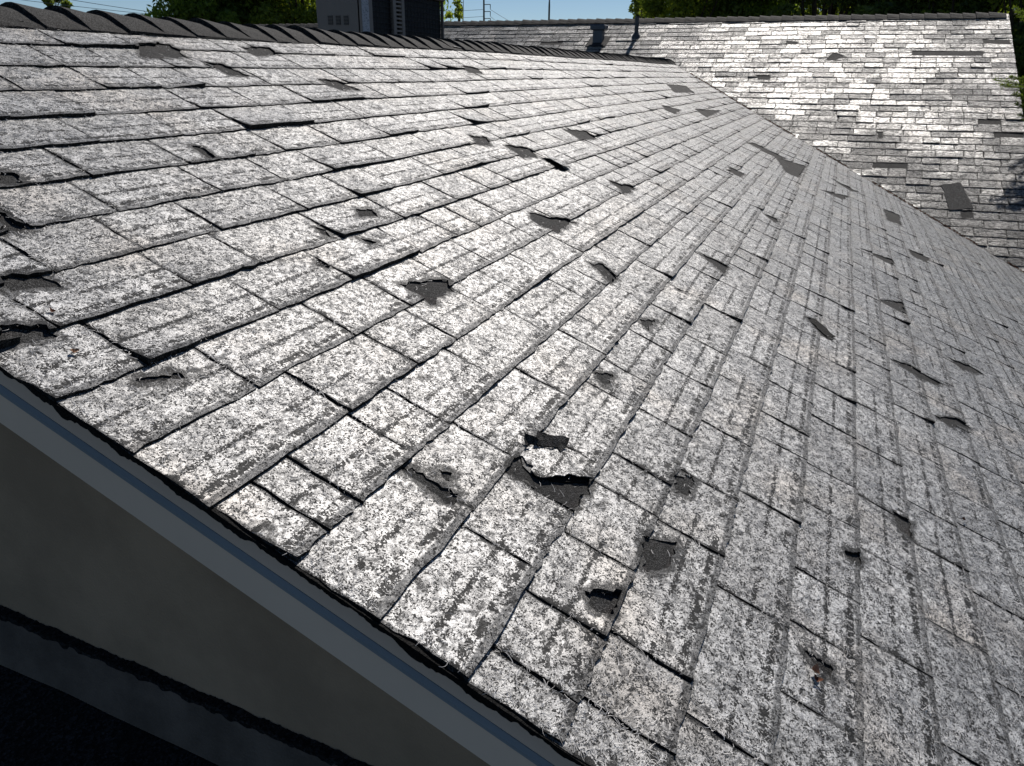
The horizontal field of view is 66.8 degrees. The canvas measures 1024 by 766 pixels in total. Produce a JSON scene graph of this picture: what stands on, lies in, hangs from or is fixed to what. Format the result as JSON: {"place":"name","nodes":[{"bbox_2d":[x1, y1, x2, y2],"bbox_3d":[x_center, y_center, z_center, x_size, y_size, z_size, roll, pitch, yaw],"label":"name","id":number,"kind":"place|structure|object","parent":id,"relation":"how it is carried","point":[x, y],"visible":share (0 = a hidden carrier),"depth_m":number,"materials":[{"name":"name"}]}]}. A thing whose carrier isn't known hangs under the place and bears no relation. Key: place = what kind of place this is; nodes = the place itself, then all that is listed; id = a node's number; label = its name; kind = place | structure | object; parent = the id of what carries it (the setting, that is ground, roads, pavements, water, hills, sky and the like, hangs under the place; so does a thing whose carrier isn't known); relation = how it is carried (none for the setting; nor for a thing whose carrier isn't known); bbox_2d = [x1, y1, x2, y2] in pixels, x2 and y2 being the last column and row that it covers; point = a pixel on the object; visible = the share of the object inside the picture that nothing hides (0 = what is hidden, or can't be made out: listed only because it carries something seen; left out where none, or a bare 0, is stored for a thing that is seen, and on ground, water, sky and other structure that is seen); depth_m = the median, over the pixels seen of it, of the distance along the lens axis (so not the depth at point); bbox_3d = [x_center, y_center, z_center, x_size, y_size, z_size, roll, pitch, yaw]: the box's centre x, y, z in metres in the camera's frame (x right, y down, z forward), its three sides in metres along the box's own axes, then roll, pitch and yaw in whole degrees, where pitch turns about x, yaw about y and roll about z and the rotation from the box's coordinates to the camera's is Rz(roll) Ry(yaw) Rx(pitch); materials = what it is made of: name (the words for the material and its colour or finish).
{"place":"outdoors","nodes":[
{"label":"outdoors","id":0,"kind":"place"},
{"bbox_2d":[25,0,144,13],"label":"power line","id":1,"kind":"object","parent":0,"point":[86,7],"visible":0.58,"depth_m":48.12,"materials":[{"name":"metal"}]},
{"bbox_2d":[74,0,146,11],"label":"power line","id":2,"kind":"object","parent":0,"point":[107,5],"visible":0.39,"depth_m":44.65,"materials":[{"name":"metal"}]},
{"bbox_2d":[0,0,633,21],"label":"sky","id":3,"kind":"structure","parent":0,"point":[511,10],"materials":[{"name":"blue"}]},
{"bbox_2d":[992,4,1023,119],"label":"tree","id":4,"kind":"object","parent":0,"point":[1019,12],"visible":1,"depth_m":8.31,"materials":[{"name":"green plant"}]},
{"label":"ground","id":5,"kind":"structure","parent":0,"visible":0},
{"bbox_2d":[42,0,73,8],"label":"tree","id":6,"kind":"object","parent":5,"relation":"on","point":[64,3],"visible":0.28,"depth_m":72.03,"materials":[{"name":"green plant"}]},
{"bbox_2d":[0,605,370,765],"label":"roof","id":7,"kind":"structure","parent":5,"relation":"on","point":[66,699],"depth_m":1.29,"materials":[{"name":"paint"}]},
{"bbox_2d":[142,0,251,24],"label":"tree","id":8,"kind":"object","parent":5,"relation":"on","point":[214,11],"visible":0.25,"depth_m":24.46,"materials":[{"name":"green plant"}]},
{"bbox_2d":[216,0,291,23],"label":"tree","id":9,"kind":"object","parent":5,"relation":"on","point":[243,2],"visible":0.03,"depth_m":25.78,"materials":[{"name":"green plant"}]},
{"bbox_2d":[239,0,317,23],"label":"tree","id":10,"kind":"object","parent":5,"relation":"on","point":[301,11],"visible":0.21,"depth_m":25.56,"materials":[{"name":"green plant"}]},
{"bbox_2d":[440,0,453,20],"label":"tree","id":11,"kind":"object","parent":5,"relation":"on","point":[444,2],"depth_m":27.61,"materials":[{"name":"green plant"}]},
{"bbox_2d":[444,0,463,20],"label":"tree","id":12,"kind":"object","parent":5,"relation":"on","point":[458,13],"visible":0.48,"depth_m":23.33,"materials":[{"name":"green plant"}]},
{"bbox_2d":[483,0,490,20],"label":"utility pole","id":13,"kind":"object","parent":5,"relation":"on","point":[484,11],"visible":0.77,"depth_m":90.29,"materials":[{"name":"grey metal"}]},
{"bbox_2d":[0,2,1023,765],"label":"house wing","id":14,"kind":"structure","parent":5,"relation":"on","point":[342,322],"depth_m":1.61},
{"bbox_2d":[316,0,444,38],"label":"air conditioner","id":15,"kind":"object","parent":14,"relation":"on","point":[407,17],"visible":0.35,"depth_m":6.07,"materials":[{"name":"metal"}]},
{"bbox_2d":[524,431,569,451],"bbox_3d":[0.071,0.113,1.530,0.102,0.046,0.037,-6,23,-16],"label":"shingle scrap","id":16,"kind":"object","parent":14,"relation":"on","point":[559,443],"visible":1,"depth_m":1.53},
{"bbox_2d":[520,448,592,478],"bbox_3d":[0.081,0.155,1.490,0.127,0.056,0.085,-12,25,-27],"label":"shingle scrap","id":17,"kind":"object","parent":14,"relation":"on","point":[545,463],"visible":1,"depth_m":1.48,"materials":[{"name":"silver stone"}]},
{"bbox_2d":[544,154,569,166],"bbox_3d":[0.202,-0.983,3.429,0.123,0.057,0.100,16,26,33],"label":"shingle scrap","id":18,"kind":"object","parent":14,"relation":"on","point":[557,160],"visible":1,"depth_m":3.42,"materials":[{"name":"silver"}]},
{"bbox_2d":[812,664,819,673],"bbox_3d":[0.504,0.476,1.285,0.015,0.010,0.019,31,29,9],"label":"dry leaf","id":19,"kind":"object","parent":14,"relation":"on","point":[815,668],"visible":1,"depth_m":1.29,"materials":[{"name":"brown plant"}]},
{"bbox_2d":[814,674,823,681],"bbox_3d":[0.502,0.483,1.270,0.012,0.010,0.013,-13,26,-30],"label":"dry leaf","id":20,"kind":"object","parent":14,"relation":"on","point":[818,679],"visible":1,"depth_m":1.27,"materials":[{"name":"brown plant"}]},
{"bbox_2d":[808,318,834,339],"bbox_3d":[1.180,-0.206,2.948,0.066,0.047,0.149,-7,23,-18],"label":"shingle scrap","id":21,"kind":"object","parent":14,"relation":"on","point":[823,329],"visible":1,"depth_m":2.95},
{"bbox_2d":[690,73,1023,272],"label":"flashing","id":22,"kind":"object","parent":14,"relation":"on","point":[945,225],"visible":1,"depth_m":8.16,"materials":[{"name":"grey metal"}]},
{"bbox_2d":[548,0,549,19],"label":"light pole","id":23,"kind":"object","parent":5,"relation":"on","point":[549,10],"visible":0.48,"depth_m":55.93,"materials":[{"name":"grey metal"}]},
{"bbox_2d":[239,12,1023,271],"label":"house wing","id":24,"kind":"structure","parent":5,"relation":"on","point":[916,110],"depth_m":9.71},
{"bbox_2d":[585,24,610,46],"bbox_3d":[1.316,-5.281,11.803,0.320,0.306,0.320,9,23,20],"label":"roof vent","id":25,"kind":"object","parent":24,"relation":"on","point":[598,38],"visible":1,"depth_m":11.75,"materials":[{"name":"metal"}]},
{"bbox_2d":[632,16,639,38],"bbox_3d":[1.878,-5.353,11.697,0.150,0.312,0.146,9,23,20],"label":"vent pipe","id":26,"kind":"object","parent":24,"relation":"on","point":[635,35],"visible":0.96,"depth_m":11.68,"materials":[{"name":"black metal"}]},
{"bbox_2d":[941,183,973,209],"bbox_3d":[4.521,-1.899,7.892,0.217,0.222,0.430,4,22,10],"label":"patch shingle","id":27,"kind":"object","parent":24,"relation":"on","point":[956,197],"visible":1,"depth_m":7.88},
{"bbox_2d":[628,0,643,18],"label":"tree","id":28,"kind":"object","parent":5,"relation":"on","point":[634,6],"visible":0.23,"depth_m":66.87,"materials":[{"name":"green plant"}]},
{"bbox_2d":[636,0,764,18],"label":"tree","id":29,"kind":"object","parent":5,"relation":"on","point":[653,9],"visible":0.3,"depth_m":23.36,"materials":[{"name":"green plant"}]},
{"bbox_2d":[716,0,799,16],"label":"tree","id":30,"kind":"object","parent":5,"relation":"on","point":[765,5],"visible":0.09,"depth_m":23.30,"materials":[{"name":"green plant"}]},
{"bbox_2d":[765,0,881,16],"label":"tree","id":31,"kind":"object","parent":5,"relation":"on","point":[830,7],"visible":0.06,"depth_m":21.76,"materials":[{"name":"green plant"}]},
{"bbox_2d":[799,0,850,12],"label":"tree","id":32,"kind":"object","parent":5,"relation":"on","point":[819,3],"visible":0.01,"depth_m":30.06,"materials":[{"name":"green plant"}]},
{"bbox_2d":[831,0,948,14],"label":"tree","id":33,"kind":"object","parent":5,"relation":"on","point":[884,7],"visible":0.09,"depth_m":19.49,"materials":[{"name":"green plant"}]},
{"bbox_2d":[905,0,1023,24],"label":"tree","id":34,"kind":"object","parent":5,"relation":"on","point":[997,5],"visible":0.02,"depth_m":18.88,"materials":[{"name":"green plant"}]},
{"bbox_2d":[948,0,1023,113],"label":"tree","id":35,"kind":"object","parent":5,"relation":"on","point":[1017,30],"visible":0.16,"depth_m":17.75,"materials":[{"name":"green plant"}]}
]}

